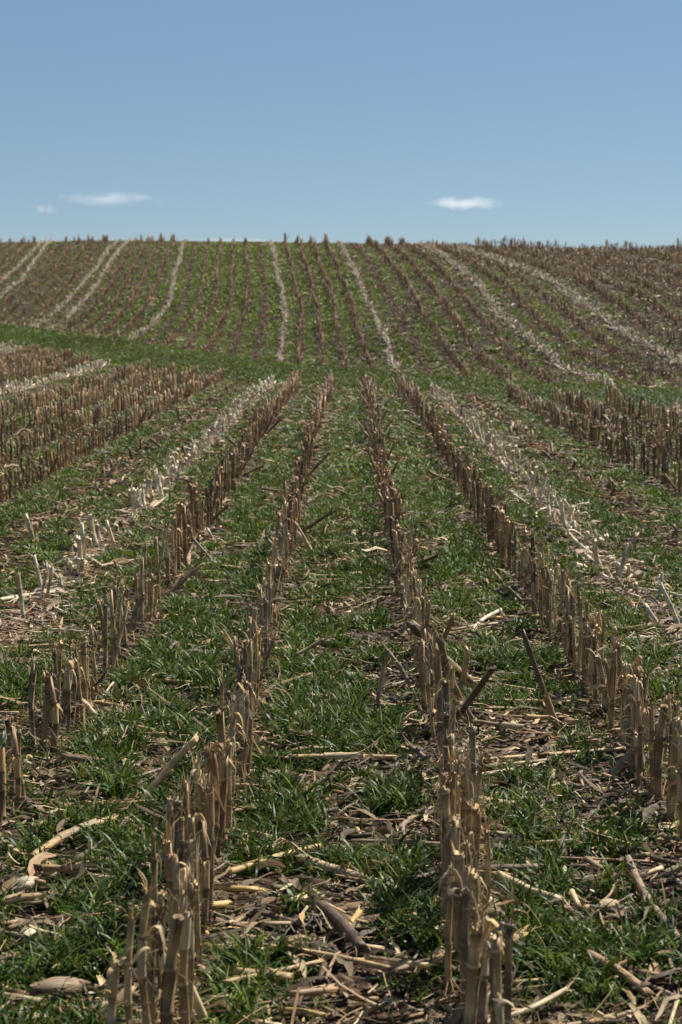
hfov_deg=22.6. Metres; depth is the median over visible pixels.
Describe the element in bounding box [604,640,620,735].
corn stalk
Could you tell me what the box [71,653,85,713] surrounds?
corn stalk
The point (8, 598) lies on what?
fallen stalk
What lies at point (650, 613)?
leaning stalk
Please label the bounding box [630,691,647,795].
corn stalk
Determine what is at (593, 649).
corn stalk
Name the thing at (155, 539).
corn stalk
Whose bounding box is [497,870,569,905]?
fallen stalk
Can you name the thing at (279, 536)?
corn stalk
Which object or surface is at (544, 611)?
corn stalk
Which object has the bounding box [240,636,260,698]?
corn stalk
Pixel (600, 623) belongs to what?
corn stalk
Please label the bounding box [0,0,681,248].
sky
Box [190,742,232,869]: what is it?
corn stalk
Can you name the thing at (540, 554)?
corn stalk
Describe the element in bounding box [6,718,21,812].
corn stalk
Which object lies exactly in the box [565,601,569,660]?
corn stalk
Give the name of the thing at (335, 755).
fallen stalk
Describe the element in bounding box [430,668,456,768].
corn stalk
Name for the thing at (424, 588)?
corn stalk
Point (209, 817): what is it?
corn stalk
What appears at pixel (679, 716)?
corn stalk
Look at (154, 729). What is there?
fallen stalk
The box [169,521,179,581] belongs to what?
corn stalk
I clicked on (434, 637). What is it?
corn stalk
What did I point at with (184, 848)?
corn stalk
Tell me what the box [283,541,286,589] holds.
corn stalk
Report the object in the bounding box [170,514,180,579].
corn stalk
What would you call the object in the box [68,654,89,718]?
corn stalk
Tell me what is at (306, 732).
fallen stalk
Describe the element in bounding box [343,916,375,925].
fallen stalk
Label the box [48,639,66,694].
corn stalk
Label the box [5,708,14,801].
corn stalk
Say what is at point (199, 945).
corn stalk
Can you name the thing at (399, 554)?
corn stalk
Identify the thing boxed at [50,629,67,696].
corn stalk
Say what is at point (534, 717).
fallen stalk
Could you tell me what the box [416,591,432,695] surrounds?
corn stalk
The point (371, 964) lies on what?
fallen stalk
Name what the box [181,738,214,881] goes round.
corn stalk
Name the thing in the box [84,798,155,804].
fallen stalk
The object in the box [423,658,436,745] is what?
corn stalk
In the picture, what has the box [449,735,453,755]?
corn stalk
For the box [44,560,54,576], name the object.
corn stalk
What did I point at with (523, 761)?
fallen stalk
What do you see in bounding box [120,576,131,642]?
corn stalk
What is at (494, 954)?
corn stalk
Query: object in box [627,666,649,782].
corn stalk
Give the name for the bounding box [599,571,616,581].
corn stalk
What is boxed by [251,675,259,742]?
corn stalk
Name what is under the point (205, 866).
corn stalk
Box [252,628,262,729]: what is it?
corn stalk
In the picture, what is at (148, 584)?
corn stalk
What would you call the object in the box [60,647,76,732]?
corn stalk
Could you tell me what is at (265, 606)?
corn stalk
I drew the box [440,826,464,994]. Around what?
corn stalk
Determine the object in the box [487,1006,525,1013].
fallen stalk
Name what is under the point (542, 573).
corn stalk
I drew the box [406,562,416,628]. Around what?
corn stalk
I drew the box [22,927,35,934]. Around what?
corn husk
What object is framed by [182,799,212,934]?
corn stalk
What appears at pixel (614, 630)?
corn stalk
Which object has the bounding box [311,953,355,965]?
stalk
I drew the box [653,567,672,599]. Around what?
corn stalk
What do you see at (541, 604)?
corn stalk
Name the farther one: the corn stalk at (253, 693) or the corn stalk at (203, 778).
the corn stalk at (253, 693)
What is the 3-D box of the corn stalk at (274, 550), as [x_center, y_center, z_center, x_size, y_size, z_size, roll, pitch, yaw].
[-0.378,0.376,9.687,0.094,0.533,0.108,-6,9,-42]
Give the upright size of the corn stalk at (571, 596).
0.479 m
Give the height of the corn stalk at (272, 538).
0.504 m
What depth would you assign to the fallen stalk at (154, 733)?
6.91 m
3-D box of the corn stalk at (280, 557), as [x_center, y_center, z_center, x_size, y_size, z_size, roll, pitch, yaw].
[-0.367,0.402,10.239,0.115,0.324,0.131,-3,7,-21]
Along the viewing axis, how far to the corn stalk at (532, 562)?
9.90 m
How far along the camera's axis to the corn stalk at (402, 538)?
10.91 m
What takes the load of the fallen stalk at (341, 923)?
on the ground at (366, 972)
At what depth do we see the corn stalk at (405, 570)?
9.54 m
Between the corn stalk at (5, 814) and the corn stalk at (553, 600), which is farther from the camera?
the corn stalk at (553, 600)
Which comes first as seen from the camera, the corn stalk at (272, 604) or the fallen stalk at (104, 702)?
the fallen stalk at (104, 702)
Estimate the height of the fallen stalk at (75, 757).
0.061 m
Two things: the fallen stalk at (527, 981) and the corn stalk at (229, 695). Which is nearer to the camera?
the fallen stalk at (527, 981)
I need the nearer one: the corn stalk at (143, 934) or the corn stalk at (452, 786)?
the corn stalk at (143, 934)
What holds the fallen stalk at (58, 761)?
on the ground at (366, 972)
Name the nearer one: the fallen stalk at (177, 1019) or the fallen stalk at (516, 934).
the fallen stalk at (177, 1019)
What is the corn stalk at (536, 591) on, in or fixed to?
on the ground at (366, 972)
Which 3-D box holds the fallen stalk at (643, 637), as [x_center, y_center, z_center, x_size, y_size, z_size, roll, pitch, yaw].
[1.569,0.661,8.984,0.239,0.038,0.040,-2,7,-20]
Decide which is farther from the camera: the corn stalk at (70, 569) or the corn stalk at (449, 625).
the corn stalk at (70, 569)
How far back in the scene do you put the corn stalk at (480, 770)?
5.49 m
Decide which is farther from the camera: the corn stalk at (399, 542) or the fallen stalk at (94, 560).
the fallen stalk at (94, 560)
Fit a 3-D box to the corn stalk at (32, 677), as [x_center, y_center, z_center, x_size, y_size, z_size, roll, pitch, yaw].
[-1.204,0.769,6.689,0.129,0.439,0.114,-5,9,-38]
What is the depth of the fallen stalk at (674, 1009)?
4.20 m
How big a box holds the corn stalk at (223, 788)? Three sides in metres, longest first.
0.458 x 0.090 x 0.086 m
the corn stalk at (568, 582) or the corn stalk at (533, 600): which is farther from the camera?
the corn stalk at (533, 600)
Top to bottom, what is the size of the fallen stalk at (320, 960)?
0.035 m
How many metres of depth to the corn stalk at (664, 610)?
9.56 m
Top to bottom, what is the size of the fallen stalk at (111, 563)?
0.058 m
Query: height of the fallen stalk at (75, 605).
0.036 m
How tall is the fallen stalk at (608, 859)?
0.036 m
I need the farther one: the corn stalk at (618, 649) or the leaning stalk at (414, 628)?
the leaning stalk at (414, 628)
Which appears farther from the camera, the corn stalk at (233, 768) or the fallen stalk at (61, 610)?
the fallen stalk at (61, 610)
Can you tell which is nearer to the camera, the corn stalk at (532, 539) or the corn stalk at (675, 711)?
the corn stalk at (675, 711)
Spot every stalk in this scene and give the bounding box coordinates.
[0,590,55,600]
[0,719,37,810]
[0,839,25,856]
[0,887,60,905]
[0,983,26,993]
[0,992,44,1004]
[2,747,22,828]
[4,640,56,649]
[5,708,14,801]
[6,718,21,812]
[7,571,30,620]
[19,653,44,754]
[24,513,34,538]
[29,815,117,859]
[33,555,41,586]
[34,864,117,871]
[36,568,48,604]
[36,664,55,759]
[37,682,59,748]
[38,667,65,755]
[41,758,85,764]
[43,559,54,599]
[43,561,49,596]
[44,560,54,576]
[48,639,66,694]
[49,628,97,633]
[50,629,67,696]
[52,605,69,614]
[53,604,107,607]
[53,672,65,738]
[54,570,65,581]
[54,854,125,864]
[55,575,63,591]
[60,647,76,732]
[60,753,122,763]
[61,846,163,865]
[64,561,72,581]
[64,663,75,735]
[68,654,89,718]
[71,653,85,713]
[71,890,138,909]
[72,539,103,566]
[73,640,90,658]
[73,653,92,728]
[79,625,89,711]
[80,644,97,694]
[82,697,95,716]
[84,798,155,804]
[87,1013,140,1022]
[88,622,98,696]
[88,657,93,699]
[90,700,120,707]
[90,873,162,890]
[91,587,114,676]
[94,945,141,1023]
[95,973,146,1023]
[98,558,137,566]
[101,592,115,683]
[106,890,156,1023]
[107,577,122,667]
[107,581,118,668]
[107,716,156,731]
[109,573,134,655]
[110,597,130,674]
[110,862,164,1023]
[115,571,120,631]
[117,588,122,662]
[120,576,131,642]
[123,1016,206,1023]
[124,1007,179,1016]
[126,591,152,637]
[130,566,141,637]
[132,760,192,777]
[133,553,147,631]
[134,548,148,622]
[137,897,168,1023]
[140,725,213,803]
[143,542,151,610]
[143,732,194,736]
[144,577,160,616]
[145,811,163,976]
[146,572,156,624]
[147,899,179,1023]
[148,884,171,1019]
[150,697,214,718]
[153,526,159,606]
[153,533,168,609]
[154,814,183,940]
[156,778,200,908]
[157,518,176,588]
[160,792,183,902]
[160,891,199,1023]
[163,561,210,596]
[164,679,216,686]
[166,852,209,983]
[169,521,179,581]
[169,551,207,589]
[169,869,197,975]
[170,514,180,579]
[171,835,200,995]
[174,762,202,860]
[174,811,186,867]
[174,852,213,1023]
[174,994,231,1006]
[178,890,201,1023]
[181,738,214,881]
[181,766,209,812]
[181,791,207,950]
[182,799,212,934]
[190,536,214,562]
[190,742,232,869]
[193,770,234,920]
[193,863,215,976]
[193,986,210,1023]
[194,759,220,900]
[196,768,217,875]
[198,729,270,734]
[198,807,211,934]
[200,899,231,909]
[201,731,222,868]
[203,735,237,857]
[205,527,215,541]
[206,667,227,754]
[212,618,242,665]
[213,881,272,892]
[215,695,235,849]
[217,966,292,981]
[219,948,328,984]
[222,669,244,795]
[225,699,244,799]
[225,703,248,821]
[225,727,236,839]
[225,841,322,875]
[229,651,252,761]
[232,630,242,693]
[233,671,263,776]
[234,644,247,724]
[236,637,251,689]
[236,683,262,782]
[236,783,305,788]
[238,716,261,753]
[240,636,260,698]
[242,633,261,685]
[243,596,263,660]
[243,840,282,852]
[244,1016,280,1023]
[245,909,314,929]
[246,604,262,675]
[247,614,251,631]
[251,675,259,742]
[252,620,264,710]
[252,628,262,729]
[252,753,288,759]
[253,576,270,656]
[257,736,269,746]
[258,568,265,627]
[258,587,279,676]
[259,628,277,691]
[259,698,296,723]
[261,586,274,657]
[262,533,277,552]
[262,556,273,632]
[262,943,412,973]
[268,535,277,583]
[269,527,282,566]
[269,580,281,641]
[270,632,333,666]
[271,559,283,630]
[276,557,288,615]
[276,1005,326,1017]
[277,509,292,579]
[277,521,280,553]
[277,553,287,596]
[280,516,283,557]
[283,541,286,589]
[284,517,291,578]
[287,752,400,759]
[287,983,341,997]
[288,729,332,740]
[293,520,313,551]
[295,854,410,894]
[298,532,309,551]
[303,596,355,597]
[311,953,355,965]
[316,900,370,960]
[329,954,433,969]
[333,874,364,884]
[334,783,368,808]
[338,817,405,822]
[342,905,363,940]
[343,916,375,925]
[345,736,421,752]
[350,838,439,845]
[352,587,394,590]
[374,647,390,707]
[381,641,414,694]
[386,568,395,587]
[387,950,454,976]
[392,524,402,596]
[393,530,406,563]
[396,544,403,609]
[397,573,409,628]
[398,537,405,574]
[399,555,408,611]
[399,570,418,637]
[400,557,416,608]
[400,731,438,766]
[401,860,518,876]
[403,523,422,572]
[403,575,416,660]
[405,596,412,639]
[406,509,416,541]
[406,528,412,560]
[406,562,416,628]
[406,613,430,664]
[406,621,485,689]
[407,537,413,577]
[407,629,427,712]
[408,570,432,641]
[409,571,416,635]
[409,586,422,680]
[411,537,419,563]
[412,862,440,879]
[416,589,429,692]
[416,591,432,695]
[422,584,430,596]
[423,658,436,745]
[424,630,434,716]
[424,653,504,736]
[424,771,460,922]
[424,847,459,997]
[426,755,459,874]
[428,666,436,729]
[428,757,473,912]
[429,641,454,760]
[429,740,445,872]
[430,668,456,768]
[431,629,475,724]
[432,618,442,648]
[433,698,460,785]
[433,763,471,877]
[436,742,461,822]
[438,809,460,949]
[439,742,468,856]
[439,762,466,825]
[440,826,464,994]
[440,865,487,1023]
[441,976,575,999]
[442,602,461,641]
[442,671,481,681]
[443,698,464,759]
[444,807,460,977]
[445,742,471,814]
[445,944,502,1023]
[446,717,456,760]
[447,660,458,711]
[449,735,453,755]
[450,622,497,630]
[452,894,514,1023]
[452,895,481,1021]
[453,828,487,965]
[454,823,482,923]
[459,642,470,690]
[459,712,481,802]
[459,781,481,894]
[459,782,500,873]
[460,737,470,851]
[461,841,497,929]
[463,740,486,850]
[463,904,488,1023]
[464,827,523,837]
[470,719,551,741]
[470,850,503,1018]
[471,607,501,631]
[474,796,523,808]
[475,698,586,703]
[476,743,668,762]
[476,768,511,776]
[476,933,505,1023]
[479,863,544,871]
[480,815,505,918]
[482,710,565,719]
[483,706,518,709]
[483,898,533,1023]
[486,758,549,765]
[487,568,527,605]
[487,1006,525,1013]
[488,678,509,682]
[488,973,578,1023]
[490,614,538,618]
[491,971,518,1023]
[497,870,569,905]
[498,683,535,692]
[502,925,535,947]
[503,970,599,984]
[510,524,521,580]
[513,839,581,847]
[514,530,527,583]
[515,550,520,591]
[516,541,532,598]
[516,544,526,594]
[520,626,559,727]
[526,527,544,573]
[526,565,538,621]
[528,544,533,590]
[528,558,537,608]
[530,543,543,605]
[531,582,592,608]
[532,537,549,586]
[534,557,538,607]
[535,558,555,633]
[536,560,546,625]
[538,565,548,620]
[540,562,560,636]
[542,547,567,624]
[544,569,557,642]
[548,560,558,628]
[553,552,559,623]
[553,691,582,704]
[554,565,565,651]
[554,568,569,645]
[555,856,652,862]
[559,997,655,1023]
[560,607,577,670]
[562,559,581,641]
[562,579,570,654]
[562,585,575,612]
[562,777,590,791]
[565,569,572,645]
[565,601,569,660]
[567,586,578,679]
[568,738,600,743]
[571,618,590,697]
[572,579,584,671]
[573,589,582,684]
[575,612,589,669]
[579,611,601,698]
[580,588,592,676]
[580,785,648,794]
[581,628,604,711]
[587,613,603,701]
[587,646,619,718]
[588,949,658,1008]
[594,609,609,686]
[598,649,618,722]
[598,880,621,903]
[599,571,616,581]
[600,559,633,580]
[600,609,605,690]
[602,634,632,716]
[604,617,618,687]
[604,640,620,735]
[607,721,665,780]
[608,659,633,751]
[611,576,623,587]
[612,656,649,756]
[615,540,632,585]
[615,656,624,734]
[615,662,629,753]
[617,687,647,783]
[621,655,654,771]
[624,635,656,638]
[624,729,646,790]
[624,855,681,951]
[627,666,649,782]
[628,532,639,553]
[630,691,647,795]
[631,582,639,600]
[632,587,673,593]
[634,697,665,801]
[639,597,661,629]
[641,664,664,706]
[642,624,681,628]
[643,610,651,622]
[646,696,661,800]
[647,692,668,810]
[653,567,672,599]
[658,579,681,631]
[659,688,676,769]
[661,680,680,813]
[662,604,665,618]
[662,713,681,833]
[663,725,681,841]
[666,706,680,816]
[667,991,679,1023]
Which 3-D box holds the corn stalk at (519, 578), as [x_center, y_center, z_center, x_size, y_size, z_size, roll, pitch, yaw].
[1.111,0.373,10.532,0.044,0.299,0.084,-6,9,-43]
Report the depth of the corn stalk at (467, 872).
4.28 m
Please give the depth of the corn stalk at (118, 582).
8.52 m
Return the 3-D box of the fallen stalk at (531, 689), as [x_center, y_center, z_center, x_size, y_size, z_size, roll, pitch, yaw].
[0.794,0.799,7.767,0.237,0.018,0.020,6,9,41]
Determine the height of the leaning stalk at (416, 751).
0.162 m
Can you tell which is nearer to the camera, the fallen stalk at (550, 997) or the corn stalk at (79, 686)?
the fallen stalk at (550, 997)
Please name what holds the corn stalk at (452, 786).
on the ground at (366, 972)
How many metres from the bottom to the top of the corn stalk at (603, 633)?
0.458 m
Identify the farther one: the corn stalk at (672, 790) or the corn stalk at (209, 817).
the corn stalk at (672, 790)
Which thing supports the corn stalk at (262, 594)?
on the ground at (366, 972)
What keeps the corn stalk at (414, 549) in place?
on the ground at (366, 972)
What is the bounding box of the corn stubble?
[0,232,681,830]
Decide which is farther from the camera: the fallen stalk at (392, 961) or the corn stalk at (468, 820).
the corn stalk at (468, 820)
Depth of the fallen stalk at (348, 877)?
5.16 m
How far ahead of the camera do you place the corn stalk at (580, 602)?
7.96 m
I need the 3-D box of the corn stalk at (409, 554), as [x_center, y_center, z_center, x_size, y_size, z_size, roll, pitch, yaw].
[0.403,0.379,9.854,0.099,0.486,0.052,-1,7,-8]
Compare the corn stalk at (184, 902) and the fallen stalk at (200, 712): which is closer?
the corn stalk at (184, 902)
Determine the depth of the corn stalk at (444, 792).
4.79 m
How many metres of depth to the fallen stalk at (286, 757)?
6.56 m
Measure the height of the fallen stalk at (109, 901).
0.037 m
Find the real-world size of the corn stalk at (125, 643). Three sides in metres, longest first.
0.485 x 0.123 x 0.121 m
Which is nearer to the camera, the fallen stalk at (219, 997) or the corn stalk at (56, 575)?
the fallen stalk at (219, 997)
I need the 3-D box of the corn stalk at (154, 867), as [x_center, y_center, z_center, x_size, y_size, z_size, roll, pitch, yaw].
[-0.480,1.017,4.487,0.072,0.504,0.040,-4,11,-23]
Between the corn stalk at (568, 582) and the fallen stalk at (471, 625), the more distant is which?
the fallen stalk at (471, 625)
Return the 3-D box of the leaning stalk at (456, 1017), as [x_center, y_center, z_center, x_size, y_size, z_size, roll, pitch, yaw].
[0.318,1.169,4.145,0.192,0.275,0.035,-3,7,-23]
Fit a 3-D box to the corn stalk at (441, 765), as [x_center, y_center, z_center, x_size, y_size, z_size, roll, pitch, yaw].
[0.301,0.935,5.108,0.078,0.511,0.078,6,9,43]
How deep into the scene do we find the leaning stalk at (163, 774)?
6.07 m
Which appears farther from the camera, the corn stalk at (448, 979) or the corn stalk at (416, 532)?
the corn stalk at (416, 532)
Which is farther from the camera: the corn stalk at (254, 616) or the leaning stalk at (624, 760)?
the corn stalk at (254, 616)
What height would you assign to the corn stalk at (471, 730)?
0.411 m
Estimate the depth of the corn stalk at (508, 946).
3.82 m
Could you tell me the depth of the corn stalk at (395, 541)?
10.30 m
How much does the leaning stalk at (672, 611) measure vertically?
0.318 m
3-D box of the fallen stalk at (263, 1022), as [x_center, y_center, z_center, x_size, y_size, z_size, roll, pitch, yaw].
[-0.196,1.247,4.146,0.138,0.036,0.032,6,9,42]
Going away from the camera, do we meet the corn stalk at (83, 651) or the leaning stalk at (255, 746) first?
the leaning stalk at (255, 746)
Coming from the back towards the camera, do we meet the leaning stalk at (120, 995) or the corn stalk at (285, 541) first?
the corn stalk at (285, 541)
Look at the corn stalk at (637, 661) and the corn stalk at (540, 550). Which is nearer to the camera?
the corn stalk at (637, 661)
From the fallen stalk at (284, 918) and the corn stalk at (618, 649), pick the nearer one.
the fallen stalk at (284, 918)
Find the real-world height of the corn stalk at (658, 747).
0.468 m
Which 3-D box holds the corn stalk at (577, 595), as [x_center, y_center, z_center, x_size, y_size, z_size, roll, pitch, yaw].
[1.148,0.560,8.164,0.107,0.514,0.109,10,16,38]
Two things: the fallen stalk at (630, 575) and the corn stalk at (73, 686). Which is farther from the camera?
the fallen stalk at (630, 575)
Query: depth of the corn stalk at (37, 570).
10.51 m
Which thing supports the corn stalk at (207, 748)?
on the ground at (366, 972)
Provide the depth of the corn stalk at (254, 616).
7.73 m
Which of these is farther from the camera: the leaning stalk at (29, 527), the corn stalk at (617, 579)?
the leaning stalk at (29, 527)
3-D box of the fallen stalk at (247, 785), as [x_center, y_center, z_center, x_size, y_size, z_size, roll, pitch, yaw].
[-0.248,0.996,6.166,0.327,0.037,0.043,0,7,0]
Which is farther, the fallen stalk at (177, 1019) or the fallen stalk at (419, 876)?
the fallen stalk at (419, 876)
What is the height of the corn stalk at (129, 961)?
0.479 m
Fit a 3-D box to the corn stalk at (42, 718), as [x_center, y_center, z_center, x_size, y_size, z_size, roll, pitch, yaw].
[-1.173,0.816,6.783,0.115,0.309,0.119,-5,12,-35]
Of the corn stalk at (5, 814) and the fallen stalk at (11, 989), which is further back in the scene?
the corn stalk at (5, 814)
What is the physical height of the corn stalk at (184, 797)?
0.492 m
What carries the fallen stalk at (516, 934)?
on the ground at (366, 972)
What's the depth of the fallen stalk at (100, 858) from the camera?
5.35 m
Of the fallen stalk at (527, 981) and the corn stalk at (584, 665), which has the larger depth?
the corn stalk at (584, 665)
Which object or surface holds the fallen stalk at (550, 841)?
on the ground at (366, 972)
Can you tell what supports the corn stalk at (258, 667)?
on the ground at (366, 972)
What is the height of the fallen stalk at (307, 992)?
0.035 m
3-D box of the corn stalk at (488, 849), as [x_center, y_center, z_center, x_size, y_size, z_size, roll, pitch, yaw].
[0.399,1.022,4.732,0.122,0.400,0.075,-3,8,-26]
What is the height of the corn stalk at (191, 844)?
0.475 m
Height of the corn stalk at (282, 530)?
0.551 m
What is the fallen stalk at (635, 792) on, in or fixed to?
on the ground at (366, 972)
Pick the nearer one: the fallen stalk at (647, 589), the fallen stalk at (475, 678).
the fallen stalk at (475, 678)
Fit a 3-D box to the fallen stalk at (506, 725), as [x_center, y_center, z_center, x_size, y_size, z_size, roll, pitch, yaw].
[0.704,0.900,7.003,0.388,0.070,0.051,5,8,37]
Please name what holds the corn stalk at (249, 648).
on the ground at (366, 972)
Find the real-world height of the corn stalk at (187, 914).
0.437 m
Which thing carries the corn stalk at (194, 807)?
on the ground at (366, 972)
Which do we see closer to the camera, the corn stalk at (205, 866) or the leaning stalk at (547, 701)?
the corn stalk at (205, 866)
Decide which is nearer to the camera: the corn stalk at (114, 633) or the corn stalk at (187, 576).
the corn stalk at (114, 633)
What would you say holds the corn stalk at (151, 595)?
on the ground at (366, 972)
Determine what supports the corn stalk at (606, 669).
on the ground at (366, 972)
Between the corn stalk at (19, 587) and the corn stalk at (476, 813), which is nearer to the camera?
the corn stalk at (476, 813)
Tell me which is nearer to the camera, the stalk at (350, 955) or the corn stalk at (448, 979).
the corn stalk at (448, 979)
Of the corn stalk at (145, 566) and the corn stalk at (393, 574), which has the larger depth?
the corn stalk at (393, 574)
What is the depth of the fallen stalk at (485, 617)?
9.54 m
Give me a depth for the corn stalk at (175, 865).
4.36 m
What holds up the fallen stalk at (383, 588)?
on the ground at (366, 972)
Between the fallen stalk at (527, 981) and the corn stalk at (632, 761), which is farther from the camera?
the corn stalk at (632, 761)
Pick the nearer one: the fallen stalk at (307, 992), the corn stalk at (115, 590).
the fallen stalk at (307, 992)
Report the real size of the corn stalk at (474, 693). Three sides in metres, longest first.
0.499 x 0.134 x 0.133 m
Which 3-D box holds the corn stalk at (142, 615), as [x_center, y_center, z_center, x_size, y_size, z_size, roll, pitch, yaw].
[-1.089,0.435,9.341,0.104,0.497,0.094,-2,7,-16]
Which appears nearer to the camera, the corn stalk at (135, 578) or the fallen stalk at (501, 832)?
the fallen stalk at (501, 832)
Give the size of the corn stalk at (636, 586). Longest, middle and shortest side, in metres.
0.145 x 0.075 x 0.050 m
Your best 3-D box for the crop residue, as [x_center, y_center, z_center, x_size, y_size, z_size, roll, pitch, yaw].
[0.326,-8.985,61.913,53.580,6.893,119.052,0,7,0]
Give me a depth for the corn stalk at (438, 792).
5.16 m
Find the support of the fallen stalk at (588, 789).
on the ground at (366, 972)
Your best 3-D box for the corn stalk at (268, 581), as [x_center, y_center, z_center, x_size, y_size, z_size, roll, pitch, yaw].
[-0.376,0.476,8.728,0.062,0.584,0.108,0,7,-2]
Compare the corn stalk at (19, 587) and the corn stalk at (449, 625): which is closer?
the corn stalk at (449, 625)
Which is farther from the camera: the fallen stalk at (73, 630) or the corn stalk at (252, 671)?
the fallen stalk at (73, 630)
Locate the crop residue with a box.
[0,237,681,1023]
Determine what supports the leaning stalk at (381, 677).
on the ground at (366, 972)
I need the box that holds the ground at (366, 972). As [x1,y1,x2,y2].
[0,242,681,1023]
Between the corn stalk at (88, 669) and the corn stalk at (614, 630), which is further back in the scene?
the corn stalk at (614, 630)
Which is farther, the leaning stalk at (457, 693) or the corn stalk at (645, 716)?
the leaning stalk at (457, 693)
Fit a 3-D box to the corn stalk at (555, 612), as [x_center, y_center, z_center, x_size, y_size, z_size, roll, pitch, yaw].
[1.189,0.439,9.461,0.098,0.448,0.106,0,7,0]
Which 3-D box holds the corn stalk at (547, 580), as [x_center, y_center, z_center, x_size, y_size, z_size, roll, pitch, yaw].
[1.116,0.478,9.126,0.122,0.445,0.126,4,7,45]
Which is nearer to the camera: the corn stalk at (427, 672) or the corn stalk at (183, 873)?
the corn stalk at (183, 873)
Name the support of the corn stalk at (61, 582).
on the ground at (366, 972)
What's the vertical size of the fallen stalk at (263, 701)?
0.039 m
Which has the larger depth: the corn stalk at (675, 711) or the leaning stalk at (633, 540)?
the leaning stalk at (633, 540)
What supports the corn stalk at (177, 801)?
on the ground at (366, 972)
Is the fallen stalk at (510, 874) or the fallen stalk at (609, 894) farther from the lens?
the fallen stalk at (510, 874)
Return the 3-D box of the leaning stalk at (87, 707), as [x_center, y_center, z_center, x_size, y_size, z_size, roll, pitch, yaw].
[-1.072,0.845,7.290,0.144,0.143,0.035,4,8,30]
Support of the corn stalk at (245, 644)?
on the ground at (366, 972)
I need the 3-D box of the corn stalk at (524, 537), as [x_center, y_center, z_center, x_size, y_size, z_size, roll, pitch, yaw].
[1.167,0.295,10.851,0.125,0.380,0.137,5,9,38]
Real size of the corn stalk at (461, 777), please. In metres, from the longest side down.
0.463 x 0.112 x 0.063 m
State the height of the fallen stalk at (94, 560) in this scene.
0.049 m
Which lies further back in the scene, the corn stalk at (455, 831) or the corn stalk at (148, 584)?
the corn stalk at (148, 584)
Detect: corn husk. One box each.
[11,876,38,890]
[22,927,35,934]
[30,976,101,996]
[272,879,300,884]
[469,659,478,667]
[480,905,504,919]
[595,898,619,911]
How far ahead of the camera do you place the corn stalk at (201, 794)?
4.97 m
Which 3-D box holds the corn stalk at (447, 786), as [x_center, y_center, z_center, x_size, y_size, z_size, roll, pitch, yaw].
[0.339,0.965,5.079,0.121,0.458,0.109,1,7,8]
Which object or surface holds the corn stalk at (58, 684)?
on the ground at (366, 972)
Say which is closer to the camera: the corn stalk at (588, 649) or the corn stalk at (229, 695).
the corn stalk at (229, 695)
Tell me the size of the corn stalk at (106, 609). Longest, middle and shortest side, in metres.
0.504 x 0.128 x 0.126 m
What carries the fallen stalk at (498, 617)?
on the ground at (366, 972)
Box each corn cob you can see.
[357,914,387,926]
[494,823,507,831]
[590,815,627,823]
[623,966,669,984]
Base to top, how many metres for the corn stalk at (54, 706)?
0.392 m
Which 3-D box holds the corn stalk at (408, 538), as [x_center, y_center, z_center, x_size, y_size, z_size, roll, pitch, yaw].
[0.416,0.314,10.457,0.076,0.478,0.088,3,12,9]
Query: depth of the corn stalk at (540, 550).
10.34 m
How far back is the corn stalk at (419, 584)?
8.37 m
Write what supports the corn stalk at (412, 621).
on the ground at (366, 972)
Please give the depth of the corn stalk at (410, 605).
9.15 m
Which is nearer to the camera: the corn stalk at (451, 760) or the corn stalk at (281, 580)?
the corn stalk at (451, 760)
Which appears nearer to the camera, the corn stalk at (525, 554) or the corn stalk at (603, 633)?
the corn stalk at (603, 633)
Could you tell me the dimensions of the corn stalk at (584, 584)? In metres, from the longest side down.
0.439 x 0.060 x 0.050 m
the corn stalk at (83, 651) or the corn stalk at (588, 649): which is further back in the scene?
the corn stalk at (588, 649)
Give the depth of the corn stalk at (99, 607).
7.97 m
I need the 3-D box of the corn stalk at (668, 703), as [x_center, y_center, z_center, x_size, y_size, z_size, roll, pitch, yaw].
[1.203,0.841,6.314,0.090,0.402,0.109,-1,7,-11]
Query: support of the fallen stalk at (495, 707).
on the ground at (366, 972)
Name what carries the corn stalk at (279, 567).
on the ground at (366, 972)
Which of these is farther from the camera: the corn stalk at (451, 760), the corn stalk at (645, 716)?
the corn stalk at (645, 716)
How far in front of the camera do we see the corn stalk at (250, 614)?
8.57 m
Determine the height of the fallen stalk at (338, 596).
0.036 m
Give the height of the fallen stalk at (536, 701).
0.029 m
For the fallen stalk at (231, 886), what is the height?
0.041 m
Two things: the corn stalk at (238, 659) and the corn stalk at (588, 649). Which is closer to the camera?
the corn stalk at (238, 659)
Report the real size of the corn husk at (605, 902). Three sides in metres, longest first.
0.092 x 0.043 x 0.028 m
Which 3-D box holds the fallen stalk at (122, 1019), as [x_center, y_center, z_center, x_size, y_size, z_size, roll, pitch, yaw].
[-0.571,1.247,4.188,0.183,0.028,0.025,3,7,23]
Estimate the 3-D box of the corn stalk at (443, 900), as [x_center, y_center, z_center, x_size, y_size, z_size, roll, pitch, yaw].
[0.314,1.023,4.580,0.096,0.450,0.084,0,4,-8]
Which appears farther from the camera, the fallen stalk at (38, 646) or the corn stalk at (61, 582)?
the corn stalk at (61, 582)
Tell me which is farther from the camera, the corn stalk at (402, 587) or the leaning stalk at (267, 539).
the leaning stalk at (267, 539)
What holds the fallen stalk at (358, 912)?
on the ground at (366, 972)
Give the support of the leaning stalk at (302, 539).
on the ground at (366, 972)
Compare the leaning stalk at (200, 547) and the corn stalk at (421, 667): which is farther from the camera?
the leaning stalk at (200, 547)

